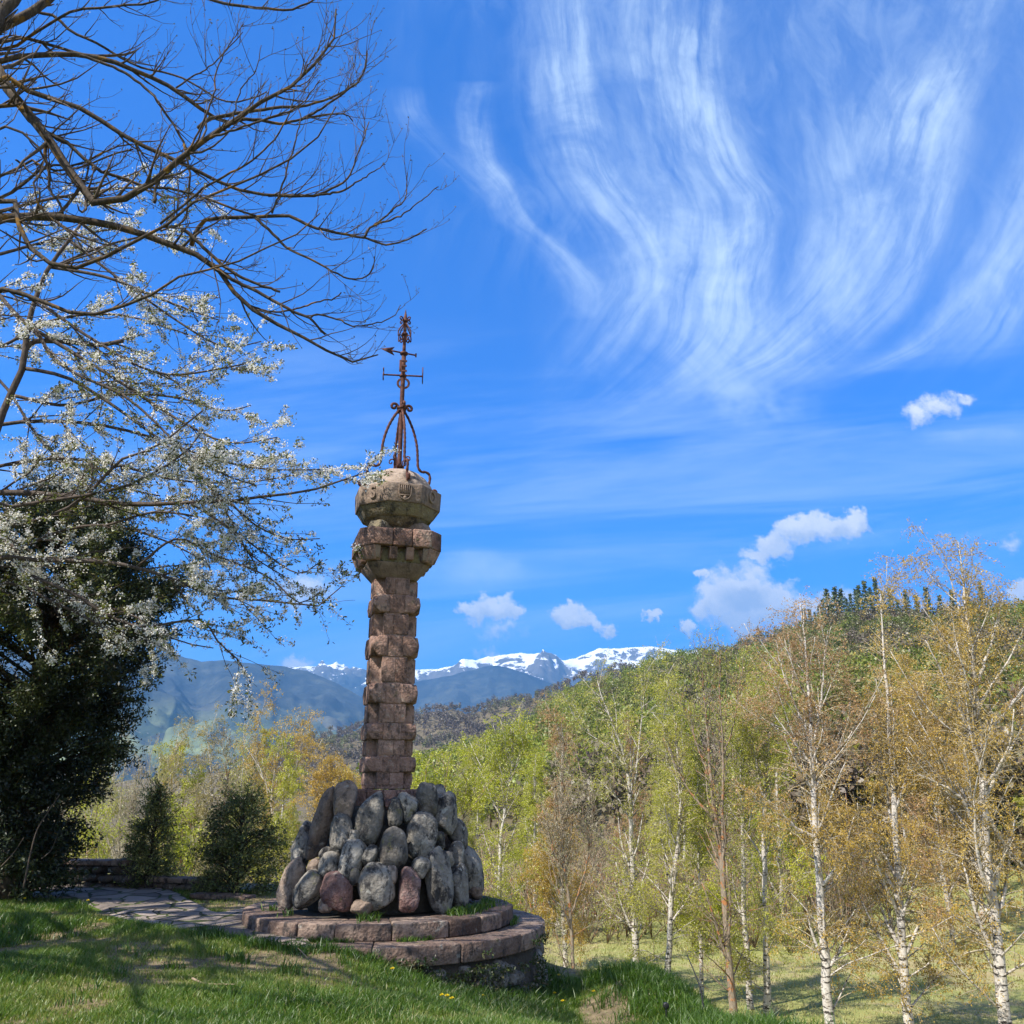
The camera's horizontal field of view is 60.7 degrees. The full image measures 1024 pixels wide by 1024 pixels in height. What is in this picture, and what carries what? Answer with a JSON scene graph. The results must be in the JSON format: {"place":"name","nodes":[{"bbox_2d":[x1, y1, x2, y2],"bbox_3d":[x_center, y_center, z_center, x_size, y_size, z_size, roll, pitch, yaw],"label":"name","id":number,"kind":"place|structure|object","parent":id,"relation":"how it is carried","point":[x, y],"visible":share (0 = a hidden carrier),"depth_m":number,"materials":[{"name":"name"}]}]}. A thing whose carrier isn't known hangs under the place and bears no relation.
{"place":"outdoors","nodes":[
{"label":"outdoors","id":0,"kind":"place"},
{"bbox_2d":[33,885,311,946],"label":"path","id":1,"kind":"structure","parent":0,"point":[158,905],"depth_m":11.76,"materials":[{"name":"grey stone"}]},
{"bbox_2d":[0,643,365,781],"bbox_3d":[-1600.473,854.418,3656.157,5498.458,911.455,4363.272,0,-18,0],"label":"mountain slope","id":2,"kind":"structure","parent":0,"point":[177,693],"depth_m":4003.42,"materials":[{"name":"blue plant"}]},
{"bbox_2d":[0,887,853,1023],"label":"grass","id":3,"kind":"structure","parent":0,"point":[417,995],"depth_m":8.12,"materials":[{"name":"green plant"}]},
{"bbox_2d":[252,656,677,799],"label":"hill","id":4,"kind":"structure","parent":0,"point":[425,742],"depth_m":818.30,"materials":[{"name":"plant"}]},
{"bbox_2d":[413,665,552,713],"bbox_3d":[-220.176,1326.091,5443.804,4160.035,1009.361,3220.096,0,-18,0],"label":"mountain spur","id":5,"kind":"structure","parent":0,"point":[474,687],"depth_m":6239.97,"materials":[{"name":"blue"}]},
{"bbox_2d":[272,646,717,697],"bbox_3d":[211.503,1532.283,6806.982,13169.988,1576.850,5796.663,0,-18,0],"label":"snowy mountains","id":6,"kind":"structure","parent":0,"point":[548,667],"depth_m":8524.40,"materials":[{"name":"white snow"}]},
{"bbox_2d":[0,660,1023,1023],"bbox_3d":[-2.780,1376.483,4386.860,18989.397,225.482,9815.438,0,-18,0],"label":"ground","id":7,"kind":"structure","parent":0,"point":[786,974],"depth_m":30.00,"materials":[{"name":"green plant"}]},
{"bbox_2d":[23,795,59,887],"bbox_3d":[-6.150,4.296,11.436,0.302,1.146,0.024,0,-18,0],"label":"sapling stem","id":8,"kind":"object","parent":7,"relation":"on","point":[32,845],"visible":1,"depth_m":11.41,"materials":[{"name":"brown plant"}]},
{"bbox_2d":[34,858,139,886],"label":"wall","id":9,"kind":"structure","parent":7,"relation":"on","point":[104,868],"depth_m":14.23,"materials":[{"name":"stone"}]},
{"bbox_2d":[67,776,107,857],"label":"birch tree","id":10,"kind":"object","parent":7,"relation":"on","point":[85,814],"visible":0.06,"depth_m":53.75,"materials":[{"name":"green plant"}]},
{"bbox_2d":[70,766,114,858],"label":"birch tree","id":11,"kind":"object","parent":7,"relation":"on","point":[89,811],"visible":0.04,"depth_m":31.67,"materials":[{"name":"green plant"}]},
{"bbox_2d":[68,797,137,858],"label":"leafy tree","id":12,"kind":"object","parent":7,"relation":"on","point":[99,828],"visible":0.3,"depth_m":24.61,"materials":[{"name":"green plant"}]},
{"bbox_2d":[0,448,217,904],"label":"yew tree","id":13,"kind":"object","parent":7,"relation":"on","point":[49,709],"visible":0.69,"depth_m":12.77,"materials":[{"name":"green plant"}]},
{"bbox_2d":[92,776,128,873],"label":"birch tree","id":14,"kind":"object","parent":7,"relation":"on","point":[109,837],"visible":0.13,"depth_m":34.72,"materials":[{"name":"green plant"}]},
{"bbox_2d":[115,768,150,867],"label":"bare tree","id":15,"kind":"object","parent":7,"relation":"on","point":[132,810],"visible":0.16,"depth_m":39.11,"materials":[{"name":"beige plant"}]},
{"bbox_2d":[83,709,190,858],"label":"bare tree","id":16,"kind":"object","parent":7,"relation":"on","point":[121,811],"visible":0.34,"depth_m":28.47,"materials":[{"name":"plant"}]},
{"bbox_2d":[112,765,191,888],"bbox_3d":[-5.933,5.422,14.553,1.283,2.325,1.254,0,-18,0],"label":"evergreen bush","id":17,"kind":"object","parent":7,"relation":"on","point":[149,861],"visible":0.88,"depth_m":14.46,"materials":[{"name":"green plant"}]},
{"bbox_2d":[135,739,175,854],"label":"birch tree","id":18,"kind":"object","parent":7,"relation":"on","point":[158,747],"visible":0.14,"depth_m":46.39,"materials":[{"name":"green plant"}]},
{"bbox_2d":[136,715,199,874],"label":"birch tree","id":19,"kind":"object","parent":7,"relation":"on","point":[177,758],"visible":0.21,"depth_m":34.51,"materials":[{"name":"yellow plant"}]},
{"bbox_2d":[130,875,212,890],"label":"wall","id":20,"kind":"structure","parent":7,"relation":"on","point":[171,882],"depth_m":14.03,"materials":[{"name":"stone"}]},
{"bbox_2d":[156,755,186,865],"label":"birch tree","id":21,"kind":"object","parent":7,"relation":"on","point":[167,781],"visible":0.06,"depth_m":55.38,"materials":[{"name":"green plant"}]},
{"bbox_2d":[159,737,208,875],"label":"leafy tree","id":22,"kind":"object","parent":7,"relation":"on","point":[184,788],"visible":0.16,"depth_m":36.54,"materials":[{"name":"green plant"}]},
{"bbox_2d":[151,793,234,875],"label":"leafy tree","id":23,"kind":"object","parent":7,"relation":"on","point":[184,847],"visible":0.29,"depth_m":22.48,"materials":[{"name":"green plant"}]},
{"bbox_2d":[181,759,204,875],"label":"bare tree","id":24,"kind":"object","parent":7,"relation":"on","point":[193,796],"visible":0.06,"depth_m":58.69,"materials":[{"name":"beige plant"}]},
{"bbox_2d":[179,749,211,875],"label":"tree","id":25,"kind":"object","parent":7,"relation":"on","point":[189,800],"visible":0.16,"depth_m":42.85,"materials":[{"name":"green plant"}]},
{"bbox_2d":[0,162,400,720],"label":"cherry tree","id":26,"kind":"object","parent":7,"relation":"on","point":[214,457],"visible":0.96,"depth_m":11.08,"materials":[{"name":"white plant"}]},
{"bbox_2d":[176,701,251,882],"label":"birch tree","id":27,"kind":"object","parent":7,"relation":"on","point":[209,796],"visible":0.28,"depth_m":33.27,"materials":[{"name":"green plant"}]},
{"bbox_2d":[190,891,255,902],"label":"wall","id":28,"kind":"structure","parent":7,"relation":"on","point":[210,896],"depth_m":13.11,"materials":[{"name":"stone"}]},
{"bbox_2d":[198,726,253,876],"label":"bare tree","id":29,"kind":"object","parent":7,"relation":"on","point":[228,779],"visible":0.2,"depth_m":31.03,"materials":[{"name":"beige plant"}]},
{"bbox_2d":[202,759,254,875],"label":"birch tree","id":30,"kind":"object","parent":7,"relation":"on","point":[230,783],"visible":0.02,"depth_m":39.13,"materials":[{"name":"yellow plant"}]},
{"bbox_2d":[0,0,458,364],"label":"bare tree","id":31,"kind":"object","parent":7,"relation":"on","point":[7,87],"visible":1,"depth_m":8.73,"materials":[{"name":"brown plant"}]},
{"bbox_2d":[182,763,292,896],"bbox_3d":[-4.293,5.305,13.904,1.683,2.518,1.760,0,-18,0],"label":"evergreen bush","id":32,"kind":"object","parent":7,"relation":"on","point":[223,851],"visible":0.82,"depth_m":13.74,"materials":[{"name":"green plant"}]},
{"bbox_2d":[227,715,262,882],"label":"birch tree","id":33,"kind":"object","parent":7,"relation":"on","point":[237,732],"visible":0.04,"depth_m":36.57,"materials":[{"name":"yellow plant"}]},
{"bbox_2d":[242,733,270,880],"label":"bare tree","id":34,"kind":"object","parent":7,"relation":"on","point":[253,768],"visible":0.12,"depth_m":41.98,"materials":[{"name":"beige plant"}]},
{"bbox_2d":[239,724,282,847],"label":"leafy tree","id":35,"kind":"object","parent":7,"relation":"on","point":[265,741],"visible":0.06,"depth_m":57.87,"materials":[{"name":"green plant"}]},
{"bbox_2d":[247,748,277,871],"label":"birch tree","id":36,"kind":"object","parent":7,"relation":"on","point":[264,787],"visible":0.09,"depth_m":47.90,"materials":[{"name":"yellow plant"}]},
{"bbox_2d":[250,731,309,883],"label":"birch tree","id":37,"kind":"object","parent":7,"relation":"on","point":[286,784],"visible":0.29,"depth_m":28.42,"materials":[{"name":"green plant"}]},
{"bbox_2d":[231,679,331,882],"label":"birch tree","id":38,"kind":"object","parent":7,"relation":"on","point":[259,745],"visible":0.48,"depth_m":32.70,"materials":[{"name":"yellow plant"}]},
{"bbox_2d":[278,767,302,880],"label":"birch tree","id":39,"kind":"object","parent":7,"relation":"on","point":[293,813],"visible":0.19,"depth_m":53.82,"materials":[{"name":"green plant"}]},
{"bbox_2d":[301,764,326,858],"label":"bare tree","id":40,"kind":"object","parent":7,"relation":"on","point":[313,807],"visible":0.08,"depth_m":37.70,"materials":[{"name":"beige plant"}]},
{"bbox_2d":[288,743,360,862],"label":"leafy tree","id":41,"kind":"object","parent":7,"relation":"on","point":[331,773],"visible":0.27,"depth_m":31.40,"materials":[{"name":"beige plant"}]},
{"bbox_2d":[241,895,547,993],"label":"round terrace","id":42,"kind":"structure","parent":7,"relation":"on","point":[457,943],"depth_m":9.64,"materials":[{"name":"stone"}]},
{"bbox_2d":[276,468,483,915],"bbox_3d":[-1.600,2.191,11.896,2.499,5.837,2.551,0,-18,0],"label":"monument","id":43,"kind":"object","parent":42,"relation":"on","point":[395,848],"visible":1,"depth_m":10.95,"materials":[{"name":"grey stone"}]},
{"bbox_2d":[358,310,436,491],"bbox_3d":[-1.650,-1.720,13.135,0.857,2.998,0.857,-7,-19,22],"label":"weather vane","id":44,"kind":"object","parent":43,"relation":"on","point":[402,408],"visible":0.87,"depth_m":13.02,"materials":[{"name":"metal"}]},
{"bbox_2d":[382,933,552,994],"bbox_3d":[-0.741,5.524,9.957,2.043,1.303,4.466,-16,-23,41],"label":"ivy","id":45,"kind":"object","parent":42,"relation":"attached to","point":[541,981],"visible":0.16,"depth_m":9.46,"materials":[{"name":"green plant"}]},
{"bbox_2d":[411,740,513,886],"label":"leafy tree","id":46,"kind":"object","parent":7,"relation":"on","point":[474,805],"visible":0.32,"depth_m":25.80,"materials":[{"name":"green plant"}]},
{"bbox_2d":[454,762,477,853],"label":"birch tree","id":47,"kind":"object","parent":7,"relation":"on","point":[466,817],"visible":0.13,"depth_m":49.48,"materials":[{"name":"green plant"}]},
{"bbox_2d":[457,753,479,835],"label":"birch tree","id":48,"kind":"object","parent":7,"relation":"on","point":[464,773],"visible":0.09,"depth_m":70.12,"materials":[{"name":"green plant"}]},
{"bbox_2d":[457,732,496,859],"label":"birch tree","id":49,"kind":"object","parent":7,"relation":"on","point":[470,839],"visible":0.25,"depth_m":60.23,"materials":[{"name":"green plant"}]},
{"bbox_2d":[451,698,542,909],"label":"birch tree","id":50,"kind":"object","parent":7,"relation":"on","point":[509,739],"visible":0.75,"depth_m":28.62,"materials":[{"name":"green plant"}]},
{"bbox_2d":[508,763,544,900],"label":"birch tree","id":51,"kind":"object","parent":7,"relation":"on","point":[528,778],"visible":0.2,"depth_m":50.28,"materials":[{"name":"green plant"}]},
{"bbox_2d":[523,746,552,847],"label":"birch tree","id":52,"kind":"object","parent":7,"relation":"on","point":[539,790],"visible":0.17,"depth_m":72.37,"materials":[{"name":"green plant"}]},
{"bbox_2d":[507,742,569,913],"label":"birch tree","id":53,"kind":"object","parent":7,"relation":"on","point":[537,772],"visible":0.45,"depth_m":43.00,"materials":[{"name":"green plant"}]},
{"bbox_2d":[527,787,567,936],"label":"leafy tree","id":54,"kind":"object","parent":7,"relation":"on","point":[531,816],"visible":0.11,"depth_m":39.54,"materials":[{"name":"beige plant"}]},
{"bbox_2d":[517,693,597,966],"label":"birch tree","id":55,"kind":"object","parent":7,"relation":"on","point":[545,891],"visible":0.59,"depth_m":31.42,"materials":[{"name":"green plant"}]},
{"bbox_2d":[526,727,620,968],"bbox_3d":[1.621,9.979,23.808,2.838,8.090,2.470,-8,-19,23],"label":"birch tree","id":56,"kind":"object","parent":7,"relation":"on","point":[563,838],"visible":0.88,"depth_m":24.24,"materials":[{"name":"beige plant"}]},
{"bbox_2d":[601,713,652,870],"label":"birch tree","id":57,"kind":"object","parent":7,"relation":"on","point":[635,818],"visible":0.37,"depth_m":59.52,"materials":[{"name":"green plant"}]},
{"bbox_2d":[547,634,708,969],"bbox_3d":[4.082,9.963,29.444,5.688,11.634,3.592,0,-18,0],"label":"birch tree","id":58,"kind":"object","parent":7,"relation":"on","point":[631,842],"visible":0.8,"depth_m":29.46,"materials":[{"name":"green plant"}]},
{"bbox_2d":[643,720,682,847],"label":"birch tree","id":59,"kind":"object","parent":7,"relation":"on","point":[655,769],"visible":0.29,"depth_m":71.70,"materials":[{"name":"green plant"}]},
{"bbox_2d":[648,709,693,880],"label":"birch tree","id":60,"kind":"object","parent":7,"relation":"on","point":[667,799],"visible":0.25,"depth_m":55.34,"materials":[{"name":"green plant"}]},
{"bbox_2d":[615,675,734,971],"bbox_3d":[4.906,10.038,27.144,3.452,10.032,2.857,-6,-18,17],"label":"birch tree","id":61,"kind":"object","parent":7,"relation":"on","point":[673,874],"visible":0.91,"depth_m":27.22,"materials":[{"name":"green plant"}]},
{"bbox_2d":[656,698,714,897],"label":"birch tree","id":62,"kind":"object","parent":7,"relation":"on","point":[688,799],"visible":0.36,"depth_m":47.91,"materials":[{"name":"green plant"}]},
{"bbox_2d":[687,955,704,1012],"bbox_3d":[1.981,5.083,9.370,0.042,0.582,0.286,7,-19,-21],"label":"leaning stick","id":63,"kind":"object","parent":7,"relation":"on","point":[698,983],"visible":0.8,"depth_m":9.36,"materials":[{"name":"brown wood"}]},
{"bbox_2d":[667,739,743,995],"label":"birch tree","id":64,"kind":"object","parent":7,"relation":"on","point":[698,854],"visible":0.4,"depth_m":27.89,"materials":[{"name":"green plant"}]},
{"bbox_2d":[650,616,781,1013],"bbox_3d":[5.958,8.802,25.386,3.723,11.370,3.287,0,-18,0],"label":"birch tree","id":65,"kind":"object","parent":7,"relation":"on","point":[720,833],"visible":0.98,"depth_m":25.55,"materials":[{"name":"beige plant"}]},
{"bbox_2d":[710,715,739,860],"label":"birch tree","id":66,"kind":"object","parent":7,"relation":"on","point":[730,821],"visible":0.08,"depth_m":65.08,"materials":[{"name":"green plant"}]},
{"bbox_2d":[685,689,770,912],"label":"bare tree","id":67,"kind":"object","parent":7,"relation":"on","point":[720,772],"visible":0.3,"depth_m":45.20,"materials":[{"name":"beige plant"}]},
{"bbox_2d":[689,653,783,1009],"bbox_3d":[7.069,9.759,27.261,3.178,10.639,3.055,-13,-22,35],"label":"birch tree","id":68,"kind":"object","parent":7,"relation":"on","point":[737,900],"visible":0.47,"depth_m":27.10,"materials":[{"name":"green plant"}]},
{"bbox_2d":[469,783,1023,952],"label":"brushwood","id":69,"kind":"object","parent":7,"relation":"on","point":[627,929],"depth_m":41.34,"materials":[{"name":"green plant"}]},
{"bbox_2d":[719,679,787,889],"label":"birch tree","id":70,"kind":"object","parent":7,"relation":"on","point":[752,801],"visible":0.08,"depth_m":49.41,"materials":[{"name":"green plant"}]},
{"bbox_2d":[693,646,815,1018],"bbox_3d":[7.144,9.393,26.409,3.908,10.819,3.144,0,-18,0],"label":"birch tree","id":71,"kind":"object","parent":7,"relation":"on","point":[765,782],"visible":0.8,"depth_m":26.36,"materials":[{"name":"green plant"}]},
{"bbox_2d":[735,683,801,887],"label":"bare tree","id":72,"kind":"object","parent":7,"relation":"on","point":[780,802],"visible":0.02,"depth_m":57.03,"materials":[{"name":"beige plant"}]},
{"bbox_2d":[739,646,832,938],"bbox_3d":[12.048,12.530,39.522,4.182,13.406,4.212,-4,-18,13],"label":"birch tree","id":73,"kind":"object","parent":7,"relation":"on","point":[794,864],"visible":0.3,"depth_m":39.32,"materials":[{"name":"green plant"}]},
{"bbox_2d":[761,687,829,861],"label":"birch tree","id":74,"kind":"object","parent":7,"relation":"on","point":[782,721],"visible":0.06,"depth_m":69.92,"materials":[{"name":"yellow plant"}]},
{"bbox_2d":[713,585,922,1023],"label":"birch tree","id":75,"kind":"object","parent":7,"relation":"on","point":[823,949],"visible":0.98,"depth_m":23.76,"materials":[{"name":"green plant"}]},
{"bbox_2d":[784,696,856,898],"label":"birch tree","id":76,"kind":"object","parent":7,"relation":"on","point":[826,825],"visible":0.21,"depth_m":51.68,"materials":[{"name":"yellow plant"}]},
{"bbox_2d":[819,599,828,625],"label":"pine tree","id":77,"kind":"object","parent":7,"relation":"on","point":[822,600],"visible":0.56,"depth_m":309.61,"materials":[{"name":"green plant"}]},
{"bbox_2d":[822,588,834,623],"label":"pine tree","id":78,"kind":"object","parent":7,"relation":"on","point":[826,590],"visible":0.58,"depth_m":313.21,"materials":[{"name":"green plant"}]},
{"bbox_2d":[829,586,841,624],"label":"pine tree","id":79,"kind":"object","parent":7,"relation":"on","point":[834,597],"visible":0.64,"depth_m":309.68,"materials":[{"name":"green plant"}]},
{"bbox_2d":[837,588,845,618],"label":"pine tree","id":80,"kind":"object","parent":7,"relation":"on","point":[841,597],"visible":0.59,"depth_m":309.52,"materials":[{"name":"green plant"}]},
{"bbox_2d":[844,598,850,620],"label":"pine tree","id":81,"kind":"object","parent":7,"relation":"on","point":[846,605],"visible":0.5,"depth_m":299.68,"materials":[{"name":"green plant"}]},
{"bbox_2d":[848,593,855,615],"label":"pine tree","id":82,"kind":"object","parent":7,"relation":"on","point":[850,601],"visible":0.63,"depth_m":305.13,"materials":[{"name":"green plant"}]},
{"bbox_2d":[855,585,868,617],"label":"pine tree","id":83,"kind":"object","parent":7,"relation":"on","point":[858,592],"visible":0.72,"depth_m":301.67,"materials":[{"name":"green plant"}]},
{"bbox_2d":[861,581,869,615],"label":"pine tree","id":84,"kind":"object","parent":7,"relation":"on","point":[865,591],"visible":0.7,"depth_m":301.37,"materials":[{"name":"green plant"}]},
{"bbox_2d":[850,741,890,862],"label":"leafy tree","id":85,"kind":"object","parent":7,"relation":"on","point":[859,788],"visible":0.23,"depth_m":62.39,"materials":[{"name":"beige plant"}]},
{"bbox_2d":[867,587,874,618],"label":"pine tree","id":86,"kind":"object","parent":7,"relation":"on","point":[870,594],"visible":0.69,"depth_m":297.63,"materials":[{"name":"green plant"}]},
{"bbox_2d":[871,576,880,613],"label":"pine tree","id":87,"kind":"object","parent":7,"relation":"on","point":[875,585],"visible":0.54,"depth_m":297.27,"materials":[{"name":"green plant"}]},
{"bbox_2d":[864,703,887,796],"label":"birch tree","id":88,"kind":"object","parent":7,"relation":"on","point":[877,733],"visible":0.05,"depth_m":71.94,"materials":[{"name":"yellow plant"}]},
{"bbox_2d":[792,550,1004,1023],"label":"birch tree","id":89,"kind":"object","parent":7,"relation":"on","point":[900,910],"visible":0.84,"depth_m":23.16,"materials":[{"name":"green plant"}]},
{"bbox_2d":[860,664,949,883],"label":"birch tree","id":90,"kind":"object","parent":7,"relation":"on","point":[899,807],"visible":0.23,"depth_m":56.43,"materials":[{"name":"yellow plant"}]},
{"bbox_2d":[901,589,910,610],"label":"pine tree","id":91,"kind":"object","parent":7,"relation":"on","point":[906,597],"visible":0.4,"depth_m":288.75,"materials":[{"name":"green plant"}]},
{"bbox_2d":[888,648,939,841],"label":"birch tree","id":92,"kind":"object","parent":7,"relation":"on","point":[906,657],"visible":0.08,"depth_m":70.25,"materials":[{"name":"yellow plant"}]},
{"bbox_2d":[922,586,934,616],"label":"pine tree","id":93,"kind":"object","parent":7,"relation":"on","point":[929,600],"visible":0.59,"depth_m":278.51,"materials":[{"name":"green plant"}]},
{"bbox_2d":[903,673,972,908],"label":"birch tree","id":94,"kind":"object","parent":7,"relation":"on","point":[951,905],"visible":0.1,"depth_m":48.94,"materials":[{"name":"beige plant"}]},
{"bbox_2d":[889,673,992,944],"bbox_3d":[18.386,12.822,37.897,3.927,11.787,4.905,-11,-20,30],"label":"birch tree","id":95,"kind":"object","parent":7,"relation":"on","point":[916,815],"visible":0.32,"depth_m":37.77,"materials":[{"name":"orange plant"}]},
{"bbox_2d":[863,519,1023,1023],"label":"birch tree","id":96,"kind":"object","parent":7,"relation":"on","point":[984,872],"visible":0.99,"depth_m":22.89,"materials":[{"name":"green plant"}]},
{"bbox_2d":[915,617,1023,923],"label":"birch tree","id":97,"kind":"object","parent":7,"relation":"on","point":[941,629],"visible":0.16,"depth_m":43.45,"materials":[{"name":"yellow plant"}]},
{"bbox_2d":[935,669,1006,853],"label":"bare tree","id":98,"kind":"object","parent":7,"relation":"on","point":[971,752],"visible":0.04,"depth_m":59.33,"materials":[{"name":"beige plant"}]},
{"bbox_2d":[1005,680,1023,839],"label":"birch tree","id":99,"kind":"object","parent":7,"relation":"on","point":[1013,695],"visible":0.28,"depth_m":64.38,"materials":[{"name":"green plant"}]},
{"bbox_2d":[1012,795,1023,841],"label":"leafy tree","id":100,"kind":"object","parent":7,"relation":"on","point":[1019,799],"visible":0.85,"depth_m":40.76,"materials":[{"name":"green plant"}]},
{"bbox_2d":[0,0,1023,669],"label":"sky","id":101,"kind":"structure","parent":0,"point":[716,300],"materials":[{"name":"blue"}]},
{"bbox_2d":[349,596,1023,873],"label":"hillside","id":102,"kind":"structure","parent":0,"point":[857,622],"depth_m":134.86,"materials":[{"name":"green plant"}]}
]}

